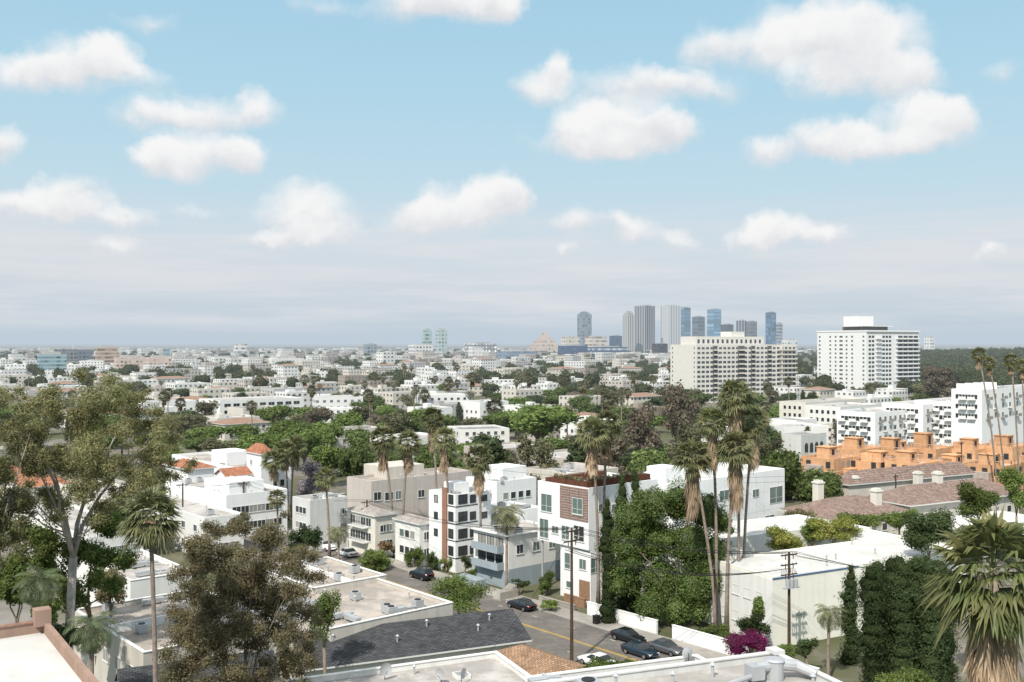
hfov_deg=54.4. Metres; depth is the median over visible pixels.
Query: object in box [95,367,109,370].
building
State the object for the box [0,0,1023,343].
sky
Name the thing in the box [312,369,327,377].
building
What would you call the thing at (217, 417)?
building
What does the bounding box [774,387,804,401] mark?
building
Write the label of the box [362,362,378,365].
building
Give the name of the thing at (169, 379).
building
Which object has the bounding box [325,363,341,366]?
building
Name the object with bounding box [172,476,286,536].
apartment building
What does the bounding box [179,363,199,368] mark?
building
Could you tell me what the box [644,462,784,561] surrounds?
modern apartment building
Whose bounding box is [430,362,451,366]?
building
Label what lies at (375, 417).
tree
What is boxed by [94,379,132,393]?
building
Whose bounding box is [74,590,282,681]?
apartment building
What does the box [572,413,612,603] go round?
palm tree
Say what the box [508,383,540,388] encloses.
building
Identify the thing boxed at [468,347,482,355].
office building
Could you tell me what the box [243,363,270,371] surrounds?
building
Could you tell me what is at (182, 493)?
utility pole
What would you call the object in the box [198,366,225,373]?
building
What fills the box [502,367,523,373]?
building
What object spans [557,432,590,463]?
tree
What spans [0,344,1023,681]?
ground
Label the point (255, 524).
window
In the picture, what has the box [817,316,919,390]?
apartment tower
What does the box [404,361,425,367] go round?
building
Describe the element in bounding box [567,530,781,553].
overhead wire
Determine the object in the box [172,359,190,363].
building
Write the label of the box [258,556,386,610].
apartment building
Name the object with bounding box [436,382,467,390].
building
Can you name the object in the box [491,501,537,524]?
apartment building
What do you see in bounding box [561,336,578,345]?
office building
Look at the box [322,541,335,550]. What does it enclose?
parked car
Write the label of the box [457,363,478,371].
building
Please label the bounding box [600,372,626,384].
building
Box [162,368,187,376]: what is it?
building
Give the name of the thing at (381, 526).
window
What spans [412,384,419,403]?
palm tree
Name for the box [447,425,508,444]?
building
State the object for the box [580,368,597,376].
building
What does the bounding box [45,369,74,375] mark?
building
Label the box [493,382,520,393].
building
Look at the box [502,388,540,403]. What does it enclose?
building
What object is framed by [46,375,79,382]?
building
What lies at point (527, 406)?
tree
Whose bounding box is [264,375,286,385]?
building
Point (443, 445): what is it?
palm tree
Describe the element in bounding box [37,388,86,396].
building
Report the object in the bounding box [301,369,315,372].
building
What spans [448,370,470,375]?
building
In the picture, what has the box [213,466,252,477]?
villa building
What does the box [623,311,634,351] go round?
skyscraper
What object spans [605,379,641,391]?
building
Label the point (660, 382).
building
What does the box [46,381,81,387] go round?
building
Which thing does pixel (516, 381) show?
palm tree
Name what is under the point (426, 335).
office building
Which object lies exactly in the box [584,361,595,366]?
building
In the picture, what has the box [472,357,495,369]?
building
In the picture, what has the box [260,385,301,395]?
building
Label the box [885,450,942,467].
house under construction
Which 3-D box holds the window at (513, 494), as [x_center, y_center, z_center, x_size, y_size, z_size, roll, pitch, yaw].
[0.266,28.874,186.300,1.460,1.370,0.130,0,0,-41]
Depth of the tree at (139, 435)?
315.34 m
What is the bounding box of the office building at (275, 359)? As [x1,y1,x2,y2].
[266,356,303,363]
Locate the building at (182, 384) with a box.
[166,381,209,396]
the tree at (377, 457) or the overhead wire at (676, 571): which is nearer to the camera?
the overhead wire at (676, 571)
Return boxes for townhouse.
[778,479,908,534]
[839,462,976,495]
[865,471,1018,517]
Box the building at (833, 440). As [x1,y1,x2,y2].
[821,423,836,443]
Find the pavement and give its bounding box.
[0,446,729,658]
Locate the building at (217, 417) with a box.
[201,413,259,426]
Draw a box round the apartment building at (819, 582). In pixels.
[668,514,965,646]
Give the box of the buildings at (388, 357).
[0,346,1001,366]
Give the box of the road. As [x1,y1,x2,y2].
[0,449,681,664]
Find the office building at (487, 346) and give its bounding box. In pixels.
[464,342,496,354]
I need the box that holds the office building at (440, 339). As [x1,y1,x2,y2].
[435,328,446,351]
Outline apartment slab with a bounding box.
[670,332,797,402]
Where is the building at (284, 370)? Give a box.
[276,364,301,376]
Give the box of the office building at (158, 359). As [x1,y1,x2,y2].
[145,355,171,366]
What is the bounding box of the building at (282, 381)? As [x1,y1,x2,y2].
[277,380,306,384]
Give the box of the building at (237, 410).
[227,405,280,426]
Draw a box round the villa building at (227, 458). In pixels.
[172,448,290,504]
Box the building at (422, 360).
[414,357,427,365]
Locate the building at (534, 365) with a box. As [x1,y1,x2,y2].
[524,363,541,369]
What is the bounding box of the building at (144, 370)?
[140,368,151,371]
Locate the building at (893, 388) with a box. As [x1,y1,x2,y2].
[875,386,907,400]
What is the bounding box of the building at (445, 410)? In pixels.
[407,403,452,425]
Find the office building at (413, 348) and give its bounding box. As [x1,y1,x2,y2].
[408,344,432,352]
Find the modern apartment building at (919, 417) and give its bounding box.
[882,400,936,444]
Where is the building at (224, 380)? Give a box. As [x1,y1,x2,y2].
[213,378,240,381]
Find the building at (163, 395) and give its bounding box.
[153,394,180,399]
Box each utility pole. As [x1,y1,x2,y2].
[176,483,188,506]
[361,500,372,509]
[563,528,579,660]
[780,552,799,650]
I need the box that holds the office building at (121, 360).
[114,355,144,371]
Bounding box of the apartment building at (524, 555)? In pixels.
[457,520,559,600]
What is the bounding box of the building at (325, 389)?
[302,384,332,393]
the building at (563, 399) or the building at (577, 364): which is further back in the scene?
the building at (577, 364)
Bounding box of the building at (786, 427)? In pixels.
[769,422,827,450]
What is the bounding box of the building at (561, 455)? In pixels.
[522,449,569,464]
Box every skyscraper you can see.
[577,311,591,345]
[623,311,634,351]
[634,305,654,352]
[661,305,680,349]
[681,307,690,336]
[692,316,704,335]
[707,308,720,335]
[721,323,732,331]
[736,319,745,336]
[746,320,756,336]
[765,311,775,344]
[776,322,782,344]
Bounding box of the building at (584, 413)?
[577,412,605,417]
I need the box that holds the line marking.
[59,475,635,660]
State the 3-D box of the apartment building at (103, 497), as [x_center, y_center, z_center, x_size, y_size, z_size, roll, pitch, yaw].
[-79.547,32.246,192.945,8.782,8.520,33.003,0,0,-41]
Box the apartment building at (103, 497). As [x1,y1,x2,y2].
[55,479,150,516]
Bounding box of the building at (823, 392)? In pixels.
[799,386,835,397]
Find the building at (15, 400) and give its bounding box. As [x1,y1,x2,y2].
[3,395,27,408]
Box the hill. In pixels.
[796,356,1020,372]
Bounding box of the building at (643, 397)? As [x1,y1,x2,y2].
[619,392,661,405]
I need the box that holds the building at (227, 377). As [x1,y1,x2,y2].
[201,374,230,378]
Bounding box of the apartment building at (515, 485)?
[466,463,535,504]
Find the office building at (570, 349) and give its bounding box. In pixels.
[558,345,587,354]
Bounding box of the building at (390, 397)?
[380,391,422,409]
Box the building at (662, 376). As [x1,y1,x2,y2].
[650,374,668,379]
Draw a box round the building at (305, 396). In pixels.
[275,389,314,406]
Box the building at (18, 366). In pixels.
[5,363,27,374]
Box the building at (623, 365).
[617,363,632,366]
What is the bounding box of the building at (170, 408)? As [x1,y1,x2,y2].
[135,403,173,419]
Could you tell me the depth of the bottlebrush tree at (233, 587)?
73.95 m
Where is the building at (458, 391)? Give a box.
[437,390,473,399]
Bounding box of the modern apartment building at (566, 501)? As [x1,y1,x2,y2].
[538,470,657,602]
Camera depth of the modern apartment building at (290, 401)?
472.12 m
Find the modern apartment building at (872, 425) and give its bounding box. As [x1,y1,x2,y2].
[837,407,908,445]
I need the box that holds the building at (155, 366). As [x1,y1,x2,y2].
[143,365,168,368]
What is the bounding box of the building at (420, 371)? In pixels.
[416,366,434,377]
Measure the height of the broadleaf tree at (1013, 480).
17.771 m
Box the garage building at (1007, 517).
[901,511,1023,556]
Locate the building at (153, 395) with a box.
[144,392,179,398]
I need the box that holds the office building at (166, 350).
[163,347,169,356]
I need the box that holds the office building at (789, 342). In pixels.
[782,339,796,352]
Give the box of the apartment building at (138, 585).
[82,549,191,605]
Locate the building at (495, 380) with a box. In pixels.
[484,377,515,383]
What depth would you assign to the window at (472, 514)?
158.40 m
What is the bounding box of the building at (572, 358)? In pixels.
[564,356,580,360]
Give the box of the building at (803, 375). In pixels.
[796,374,812,385]
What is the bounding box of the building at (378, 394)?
[343,390,379,397]
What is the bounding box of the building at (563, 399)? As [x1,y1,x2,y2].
[559,395,606,411]
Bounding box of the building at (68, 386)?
[52,385,85,389]
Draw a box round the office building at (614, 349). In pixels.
[587,346,627,358]
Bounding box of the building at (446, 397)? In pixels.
[415,391,468,403]
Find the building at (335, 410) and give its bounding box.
[316,406,360,422]
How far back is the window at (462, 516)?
157.02 m
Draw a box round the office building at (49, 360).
[37,352,66,375]
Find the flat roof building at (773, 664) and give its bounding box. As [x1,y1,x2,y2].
[535,646,841,681]
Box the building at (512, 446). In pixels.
[464,442,538,464]
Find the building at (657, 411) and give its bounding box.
[617,403,662,424]
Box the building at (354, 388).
[339,385,368,394]
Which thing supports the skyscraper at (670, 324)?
on the ground
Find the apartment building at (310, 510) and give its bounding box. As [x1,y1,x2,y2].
[292,492,346,550]
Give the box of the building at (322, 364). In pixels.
[320,362,329,366]
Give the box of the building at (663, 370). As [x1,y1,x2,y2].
[660,366,669,373]
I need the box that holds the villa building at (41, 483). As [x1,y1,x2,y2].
[0,464,70,519]
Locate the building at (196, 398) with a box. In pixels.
[174,396,205,411]
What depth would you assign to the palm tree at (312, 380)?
540.36 m
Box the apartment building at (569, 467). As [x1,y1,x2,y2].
[526,462,617,505]
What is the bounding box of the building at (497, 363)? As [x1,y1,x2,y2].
[493,358,499,366]
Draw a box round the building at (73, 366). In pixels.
[67,363,82,368]
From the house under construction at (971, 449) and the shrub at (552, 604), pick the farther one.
the house under construction at (971, 449)
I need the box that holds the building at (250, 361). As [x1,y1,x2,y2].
[241,359,261,365]
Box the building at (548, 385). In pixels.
[536,381,560,396]
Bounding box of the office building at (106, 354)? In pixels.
[95,346,117,363]
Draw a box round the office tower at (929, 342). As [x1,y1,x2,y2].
[924,336,934,349]
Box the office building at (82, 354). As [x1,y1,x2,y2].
[76,348,91,361]
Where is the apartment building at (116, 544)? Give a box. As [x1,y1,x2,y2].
[17,503,142,583]
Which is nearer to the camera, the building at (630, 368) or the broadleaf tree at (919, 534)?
the broadleaf tree at (919, 534)
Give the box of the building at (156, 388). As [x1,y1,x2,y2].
[147,385,165,394]
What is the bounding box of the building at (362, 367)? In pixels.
[358,366,373,368]
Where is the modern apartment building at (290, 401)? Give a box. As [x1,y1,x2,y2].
[199,396,302,418]
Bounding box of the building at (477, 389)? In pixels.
[468,383,482,395]
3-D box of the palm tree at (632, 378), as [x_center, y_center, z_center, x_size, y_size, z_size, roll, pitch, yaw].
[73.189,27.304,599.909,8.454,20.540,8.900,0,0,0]
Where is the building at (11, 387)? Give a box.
[0,385,19,389]
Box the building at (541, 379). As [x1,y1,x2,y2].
[538,377,573,382]
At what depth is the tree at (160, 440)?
289.95 m
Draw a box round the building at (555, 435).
[517,425,559,440]
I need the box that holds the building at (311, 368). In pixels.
[302,366,321,369]
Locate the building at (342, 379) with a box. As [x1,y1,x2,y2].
[338,375,368,386]
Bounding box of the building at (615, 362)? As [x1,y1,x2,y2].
[612,359,626,366]
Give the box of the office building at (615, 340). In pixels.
[609,335,621,346]
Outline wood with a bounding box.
[0,347,1023,397]
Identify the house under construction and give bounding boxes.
[800,445,860,475]
[827,436,880,455]
[846,450,895,469]
[868,437,922,458]
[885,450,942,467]
[908,432,953,459]
[925,453,977,465]
[940,437,991,461]
[963,452,1023,505]
[980,434,1023,461]
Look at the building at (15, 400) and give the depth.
486.46 m
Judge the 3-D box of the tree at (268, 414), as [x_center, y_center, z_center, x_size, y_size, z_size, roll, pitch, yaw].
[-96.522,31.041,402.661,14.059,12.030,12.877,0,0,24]
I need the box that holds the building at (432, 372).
[425,369,447,374]
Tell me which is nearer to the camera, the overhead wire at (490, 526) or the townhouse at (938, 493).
the overhead wire at (490, 526)
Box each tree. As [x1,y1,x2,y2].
[0,365,200,648]
[0,408,20,418]
[0,414,47,571]
[0,509,139,664]
[0,562,36,622]
[1,414,48,433]
[11,564,67,607]
[29,597,61,623]
[32,409,63,434]
[51,622,89,646]
[62,611,121,673]
[63,412,72,440]
[64,398,74,453]
[67,390,77,403]
[83,430,120,452]
[94,567,129,615]
[95,428,126,458]
[96,418,119,426]
[97,501,164,524]
[101,412,124,424]
[114,484,185,681]
[129,385,138,405]
[131,424,150,453]
[133,433,181,465]
[151,510,331,681]
[156,390,170,432]
[157,449,184,465]
[164,387,174,414]
[166,409,203,417]
[167,412,209,438]
[174,397,185,437]
[179,436,216,451]
[183,424,227,439]
[195,400,220,415]
[198,437,240,451]
[219,439,239,447]
[224,423,260,438]
[232,387,245,391]
[235,431,282,451]
[236,391,248,396]
[246,400,257,427]
[253,404,294,424]
[254,374,263,395]
[260,449,286,486]
[261,437,270,446]
[262,417,301,436]
[267,489,286,531]
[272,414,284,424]
[272,438,297,520]
[273,426,330,471]
[277,419,311,430]
[282,433,307,517]
[285,407,295,417]
[285,524,322,559]
[288,412,306,420]
[294,405,326,421]
[296,459,322,495]
[299,374,309,385]
[302,407,333,423]
[306,384,317,408]
[308,443,343,477]
[308,589,341,673]
[309,376,317,389]
[309,418,344,446]
[313,466,338,556]
[316,383,322,394]
[326,526,348,559]
[331,412,361,423]
[332,409,367,426]
[337,444,376,476]
[339,426,381,448]
[341,389,354,394]
[346,404,370,420]
[349,401,371,410]
[352,392,364,401]
[361,380,368,389]
[362,389,373,398]
[364,395,386,410]
[364,438,396,461]
[365,392,375,425]
[365,423,396,509]
[370,404,402,415]
[370,414,384,425]
[373,405,397,415]
[374,449,403,460]
[375,409,413,434]
[375,450,402,462]
[380,373,386,391]
[389,380,398,389]
[394,428,424,514]
[397,394,413,405]
[399,415,439,431]
[401,363,406,376]
[404,407,436,418]
[410,389,418,408]
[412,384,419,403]
[413,441,458,455]
[413,448,463,468]
[417,404,444,488]
[418,389,429,402]
[419,427,457,443]
[424,572,495,613]
[430,424,457,492]
[431,414,460,427]
[438,382,446,390]
[442,377,454,391]
[450,417,487,425]
[452,457,465,467]
[454,379,460,389]
[455,401,462,420]
[456,442,480,457]
[462,442,494,526]
[465,371,479,390]
[465,390,474,399]
[468,433,488,443]
[468,435,511,475]
[480,412,503,425]
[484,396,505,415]
[486,392,501,398]
[490,504,524,586]
[491,409,524,439]
[503,396,531,403]
[503,449,519,463]
[509,403,583,442]
[513,377,520,396]
[514,371,526,387]
[516,432,562,468]
[517,402,545,411]
[523,372,535,387]
[524,394,543,403]
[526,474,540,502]
[536,436,572,449]
[541,389,553,395]
[542,394,558,404]
[553,386,567,395]
[556,373,567,387]
[556,377,562,384]
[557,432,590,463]
[562,405,573,439]
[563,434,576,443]
[567,391,580,394]
[567,394,592,409]
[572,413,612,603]
[575,400,595,412]
[576,379,591,395]
[586,390,600,394]
[589,403,604,413]
[590,408,623,595]
[591,383,600,403]
[594,496,622,624]
[596,384,607,409]
[597,432,628,473]
[599,394,614,418]
[603,419,628,432]
[605,475,736,625]
[608,390,619,404]
[610,405,637,419]
[612,472,635,611]
[613,431,628,450]
[615,388,623,404]
[615,450,634,471]
[616,395,626,417]
[621,401,663,452]
[623,388,632,404]
[625,447,674,472]
[627,370,639,392]
[627,468,643,612]
[634,443,672,453]
[637,424,656,446]
[645,397,666,415]
[647,374,658,393]
[649,415,665,426]
[655,386,675,396]
[657,395,665,404]
[659,405,668,414]
[660,379,701,437]
[660,413,698,429]
[662,420,683,438]
[664,447,673,458]
[667,417,709,463]
[667,438,717,633]
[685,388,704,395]
[687,390,702,395]
[687,392,715,412]
[693,404,730,630]
[709,407,748,424]
[713,378,759,561]
[714,428,761,631]
[741,406,773,557]
[742,412,779,452]
[744,407,777,417]
[747,392,767,403]
[751,595,765,651]
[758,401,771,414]
[758,437,783,461]
[760,444,805,496]
[762,383,773,406]
[763,524,805,550]
[766,390,781,405]
[770,430,781,439]
[771,404,778,417]
[778,392,798,400]
[783,376,792,391]
[783,507,816,516]
[785,466,805,498]
[789,467,842,503]
[799,515,820,545]
[800,390,804,399]
[803,391,820,398]
[804,378,815,387]
[805,514,864,542]
[813,603,846,675]
[830,420,836,438]
[833,563,862,666]
[836,511,882,527]
[852,563,894,681]
[858,560,883,679]
[862,381,878,389]
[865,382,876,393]
[876,508,919,534]
[878,555,898,671]
[882,561,925,673]
[883,554,906,569]
[893,397,904,401]
[898,506,957,555]
[905,554,940,680]
[910,383,927,395]
[910,393,935,399]
[912,557,955,681]
[914,503,1023,681]
[917,552,934,567]
[921,364,958,397]
[934,556,960,681]
[934,562,962,681]
[952,479,1002,579]
[954,524,987,579]
[970,347,997,482]
[982,356,1004,485]
[995,466,1023,571]
[1002,353,1020,509]
[1013,358,1023,489]
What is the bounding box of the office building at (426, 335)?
[422,328,431,344]
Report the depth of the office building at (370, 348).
2608.68 m
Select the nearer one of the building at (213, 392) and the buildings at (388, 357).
the building at (213, 392)
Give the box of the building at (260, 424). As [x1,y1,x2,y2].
[207,417,269,440]
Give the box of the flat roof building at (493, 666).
[279,651,529,681]
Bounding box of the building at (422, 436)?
[370,432,442,461]
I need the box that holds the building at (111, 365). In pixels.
[104,363,113,367]
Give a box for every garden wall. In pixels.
[538,595,575,610]
[563,593,585,607]
[587,601,658,634]
[672,624,748,655]
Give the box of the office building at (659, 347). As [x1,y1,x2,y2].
[652,343,667,352]
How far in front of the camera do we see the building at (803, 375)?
846.98 m
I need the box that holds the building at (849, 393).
[835,389,868,396]
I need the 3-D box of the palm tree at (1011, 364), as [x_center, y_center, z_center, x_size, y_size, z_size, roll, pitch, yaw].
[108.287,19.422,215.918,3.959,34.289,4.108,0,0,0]
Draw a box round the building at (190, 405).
[143,399,195,411]
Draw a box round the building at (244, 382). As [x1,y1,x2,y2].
[236,379,268,386]
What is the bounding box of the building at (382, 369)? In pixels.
[364,367,392,371]
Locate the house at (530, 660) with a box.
[497,644,585,674]
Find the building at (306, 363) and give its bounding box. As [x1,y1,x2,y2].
[294,360,319,366]
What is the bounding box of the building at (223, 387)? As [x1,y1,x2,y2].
[211,386,234,391]
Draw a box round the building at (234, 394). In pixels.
[222,391,268,397]
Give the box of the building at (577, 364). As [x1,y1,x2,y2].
[564,361,583,367]
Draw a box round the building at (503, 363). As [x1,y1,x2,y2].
[500,361,506,367]
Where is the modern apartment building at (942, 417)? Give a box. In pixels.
[914,397,950,445]
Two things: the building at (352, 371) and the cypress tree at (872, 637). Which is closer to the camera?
the cypress tree at (872, 637)
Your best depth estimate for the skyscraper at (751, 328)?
3708.58 m
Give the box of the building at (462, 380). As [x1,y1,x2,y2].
[453,377,468,382]
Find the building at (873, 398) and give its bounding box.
[851,394,892,406]
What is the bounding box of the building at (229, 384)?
[212,382,237,388]
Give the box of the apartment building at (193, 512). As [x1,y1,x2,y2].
[152,495,243,557]
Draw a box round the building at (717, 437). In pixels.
[682,422,728,442]
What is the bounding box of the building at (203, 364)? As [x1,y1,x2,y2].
[201,362,217,366]
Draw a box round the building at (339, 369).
[322,366,343,374]
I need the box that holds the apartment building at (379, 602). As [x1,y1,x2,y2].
[260,578,453,647]
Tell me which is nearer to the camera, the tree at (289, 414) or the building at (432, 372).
the tree at (289, 414)
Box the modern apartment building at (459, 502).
[429,480,490,572]
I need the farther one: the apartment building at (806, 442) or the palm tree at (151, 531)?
the apartment building at (806, 442)
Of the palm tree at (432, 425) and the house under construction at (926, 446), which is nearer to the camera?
the palm tree at (432, 425)
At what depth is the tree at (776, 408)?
432.91 m
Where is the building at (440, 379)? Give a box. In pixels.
[436,375,455,382]
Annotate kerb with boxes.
[4,450,647,641]
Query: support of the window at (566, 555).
in the modern apartment building at (566, 501)
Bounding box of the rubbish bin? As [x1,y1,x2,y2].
[592,614,600,624]
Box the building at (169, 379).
[150,376,189,384]
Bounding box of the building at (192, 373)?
[188,368,201,380]
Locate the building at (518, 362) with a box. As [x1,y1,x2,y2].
[507,360,527,366]
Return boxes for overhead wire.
[340,439,824,477]
[344,446,826,482]
[365,502,511,529]
[366,501,565,529]
[370,500,566,528]
[376,501,577,527]
[496,541,564,643]
[566,550,781,575]
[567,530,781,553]
[569,529,767,553]
[569,549,783,574]
[575,528,778,552]
[576,548,790,573]
[578,527,795,551]
[782,553,1009,578]
[794,552,1011,585]
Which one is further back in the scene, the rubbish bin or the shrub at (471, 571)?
the shrub at (471, 571)
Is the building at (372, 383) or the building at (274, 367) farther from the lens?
the building at (274, 367)
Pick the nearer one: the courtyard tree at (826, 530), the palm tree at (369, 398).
the courtyard tree at (826, 530)
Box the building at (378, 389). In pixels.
[363,385,409,392]
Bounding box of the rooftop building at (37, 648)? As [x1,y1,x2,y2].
[0,606,99,681]
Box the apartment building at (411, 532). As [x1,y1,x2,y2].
[392,513,428,566]
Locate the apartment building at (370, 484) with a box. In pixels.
[347,460,471,516]
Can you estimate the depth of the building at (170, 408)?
431.61 m
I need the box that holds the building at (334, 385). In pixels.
[296,381,337,393]
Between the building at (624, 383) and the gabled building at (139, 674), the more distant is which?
the building at (624, 383)
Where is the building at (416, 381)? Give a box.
[404,378,430,383]
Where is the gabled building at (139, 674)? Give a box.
[114,650,279,681]
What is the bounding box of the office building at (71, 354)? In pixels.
[54,348,75,361]
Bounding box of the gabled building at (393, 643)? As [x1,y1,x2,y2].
[285,608,531,678]
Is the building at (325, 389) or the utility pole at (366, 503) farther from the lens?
the building at (325, 389)
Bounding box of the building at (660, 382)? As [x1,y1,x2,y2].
[642,379,668,393]
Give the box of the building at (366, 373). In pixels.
[361,370,385,375]
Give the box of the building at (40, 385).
[37,384,46,388]
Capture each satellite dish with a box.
[380,663,391,679]
[435,668,443,681]
[461,668,466,681]
[682,647,691,660]
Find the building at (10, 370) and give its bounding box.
[0,367,25,374]
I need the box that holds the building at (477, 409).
[459,399,508,422]
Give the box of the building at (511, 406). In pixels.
[502,402,554,411]
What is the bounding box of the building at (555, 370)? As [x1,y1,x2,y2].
[547,367,580,376]
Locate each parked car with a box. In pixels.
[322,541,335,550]
[336,547,357,557]
[409,566,434,580]
[506,597,536,611]
[577,652,615,664]
[610,626,646,641]
[620,640,658,659]
[647,637,683,656]
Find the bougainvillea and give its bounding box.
[721,628,771,655]
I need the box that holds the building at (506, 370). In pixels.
[492,368,516,378]
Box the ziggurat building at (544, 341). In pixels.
[529,332,559,351]
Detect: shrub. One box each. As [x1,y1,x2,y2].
[357,549,393,571]
[378,541,392,550]
[386,545,394,557]
[403,547,425,566]
[424,552,438,569]
[438,558,451,571]
[460,555,472,572]
[469,568,476,575]
[514,578,530,593]
[538,570,555,594]
[538,580,547,595]
[539,599,559,610]
[579,656,638,668]
[694,622,730,637]
[734,609,771,652]
[777,643,796,657]
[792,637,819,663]
[872,664,936,681]
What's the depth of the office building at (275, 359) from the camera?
1513.77 m
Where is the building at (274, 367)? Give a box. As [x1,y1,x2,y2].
[271,365,276,371]
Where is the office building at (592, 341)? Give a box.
[585,335,606,346]
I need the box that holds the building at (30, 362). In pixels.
[23,360,36,373]
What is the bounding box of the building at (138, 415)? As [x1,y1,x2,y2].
[107,409,155,420]
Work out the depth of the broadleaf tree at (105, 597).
107.62 m
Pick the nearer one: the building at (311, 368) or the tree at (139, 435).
the tree at (139, 435)
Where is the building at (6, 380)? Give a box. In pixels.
[0,378,9,383]
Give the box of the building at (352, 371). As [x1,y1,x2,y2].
[343,369,369,374]
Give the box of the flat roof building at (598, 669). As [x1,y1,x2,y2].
[521,654,705,681]
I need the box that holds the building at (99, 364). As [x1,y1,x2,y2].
[80,361,103,368]
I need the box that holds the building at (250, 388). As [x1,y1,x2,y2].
[240,385,270,391]
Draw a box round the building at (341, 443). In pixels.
[328,425,376,449]
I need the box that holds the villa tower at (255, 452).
[245,443,272,484]
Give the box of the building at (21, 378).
[0,375,30,385]
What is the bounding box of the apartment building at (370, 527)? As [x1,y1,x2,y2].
[344,504,399,555]
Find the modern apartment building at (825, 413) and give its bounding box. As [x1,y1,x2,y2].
[805,402,879,423]
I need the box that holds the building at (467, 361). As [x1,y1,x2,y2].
[462,358,473,363]
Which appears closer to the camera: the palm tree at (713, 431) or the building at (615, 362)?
the palm tree at (713, 431)
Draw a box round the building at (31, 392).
[18,390,44,404]
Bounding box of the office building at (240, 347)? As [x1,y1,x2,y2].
[234,343,246,352]
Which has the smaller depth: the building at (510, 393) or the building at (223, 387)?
the building at (510, 393)
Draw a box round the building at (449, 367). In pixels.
[444,366,454,370]
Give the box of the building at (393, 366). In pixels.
[374,364,398,369]
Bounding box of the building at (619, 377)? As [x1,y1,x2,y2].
[609,375,628,379]
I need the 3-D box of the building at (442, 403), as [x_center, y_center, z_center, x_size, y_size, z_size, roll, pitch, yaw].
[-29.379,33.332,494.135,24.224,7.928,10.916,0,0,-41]
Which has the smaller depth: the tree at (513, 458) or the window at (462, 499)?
the window at (462, 499)
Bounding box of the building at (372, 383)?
[360,380,395,386]
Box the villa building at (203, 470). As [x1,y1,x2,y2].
[162,458,216,495]
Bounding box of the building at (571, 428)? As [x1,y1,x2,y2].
[560,415,618,439]
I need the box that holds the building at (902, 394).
[873,390,906,400]
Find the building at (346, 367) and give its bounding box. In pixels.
[329,365,353,368]
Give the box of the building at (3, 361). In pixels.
[0,358,14,366]
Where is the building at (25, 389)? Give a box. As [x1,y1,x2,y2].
[7,386,38,391]
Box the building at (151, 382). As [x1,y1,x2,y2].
[123,377,156,386]
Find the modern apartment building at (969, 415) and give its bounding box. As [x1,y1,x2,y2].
[951,382,1023,443]
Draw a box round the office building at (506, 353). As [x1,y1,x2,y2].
[497,350,536,358]
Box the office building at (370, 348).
[363,343,376,353]
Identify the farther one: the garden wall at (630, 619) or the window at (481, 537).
the window at (481, 537)
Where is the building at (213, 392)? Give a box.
[190,386,230,397]
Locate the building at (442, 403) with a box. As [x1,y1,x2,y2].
[432,400,456,416]
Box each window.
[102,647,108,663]
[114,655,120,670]
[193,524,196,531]
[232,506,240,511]
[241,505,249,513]
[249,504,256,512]
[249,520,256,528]
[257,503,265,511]
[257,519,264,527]
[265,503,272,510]
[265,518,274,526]
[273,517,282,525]
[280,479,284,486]
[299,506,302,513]
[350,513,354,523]
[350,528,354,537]
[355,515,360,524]
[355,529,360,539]
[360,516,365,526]
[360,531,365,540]
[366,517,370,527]
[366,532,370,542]
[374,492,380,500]
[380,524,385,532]
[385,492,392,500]
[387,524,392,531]
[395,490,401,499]
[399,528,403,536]
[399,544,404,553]
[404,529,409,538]
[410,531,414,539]
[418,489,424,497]
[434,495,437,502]
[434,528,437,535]
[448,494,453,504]
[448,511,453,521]
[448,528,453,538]
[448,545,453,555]
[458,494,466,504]
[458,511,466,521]
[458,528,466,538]
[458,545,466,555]
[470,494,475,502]
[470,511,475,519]
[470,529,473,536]
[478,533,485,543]
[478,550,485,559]
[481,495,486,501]
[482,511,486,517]
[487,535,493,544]
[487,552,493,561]
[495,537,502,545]
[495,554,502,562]
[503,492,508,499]
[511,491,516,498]
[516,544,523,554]
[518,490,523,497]
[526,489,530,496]
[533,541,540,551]
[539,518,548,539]
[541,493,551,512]
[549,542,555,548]
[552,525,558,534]
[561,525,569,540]
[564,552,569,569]
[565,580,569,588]
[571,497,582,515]
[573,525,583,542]
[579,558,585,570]
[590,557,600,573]
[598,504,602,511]
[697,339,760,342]
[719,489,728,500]
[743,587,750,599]
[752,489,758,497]
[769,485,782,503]
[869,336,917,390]
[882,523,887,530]
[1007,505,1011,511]
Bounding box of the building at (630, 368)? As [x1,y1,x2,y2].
[618,366,642,373]
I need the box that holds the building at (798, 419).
[770,417,816,423]
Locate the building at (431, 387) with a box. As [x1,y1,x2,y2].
[401,381,438,393]
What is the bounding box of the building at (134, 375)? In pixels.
[130,373,155,379]
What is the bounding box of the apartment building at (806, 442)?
[782,431,825,464]
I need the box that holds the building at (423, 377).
[420,373,452,379]
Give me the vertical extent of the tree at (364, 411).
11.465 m
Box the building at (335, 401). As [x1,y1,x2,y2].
[312,395,362,407]
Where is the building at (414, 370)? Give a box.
[400,366,415,373]
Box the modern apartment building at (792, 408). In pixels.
[779,397,865,417]
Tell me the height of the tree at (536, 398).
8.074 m
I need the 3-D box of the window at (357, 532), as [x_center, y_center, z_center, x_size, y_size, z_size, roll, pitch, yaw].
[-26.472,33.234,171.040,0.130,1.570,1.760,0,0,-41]

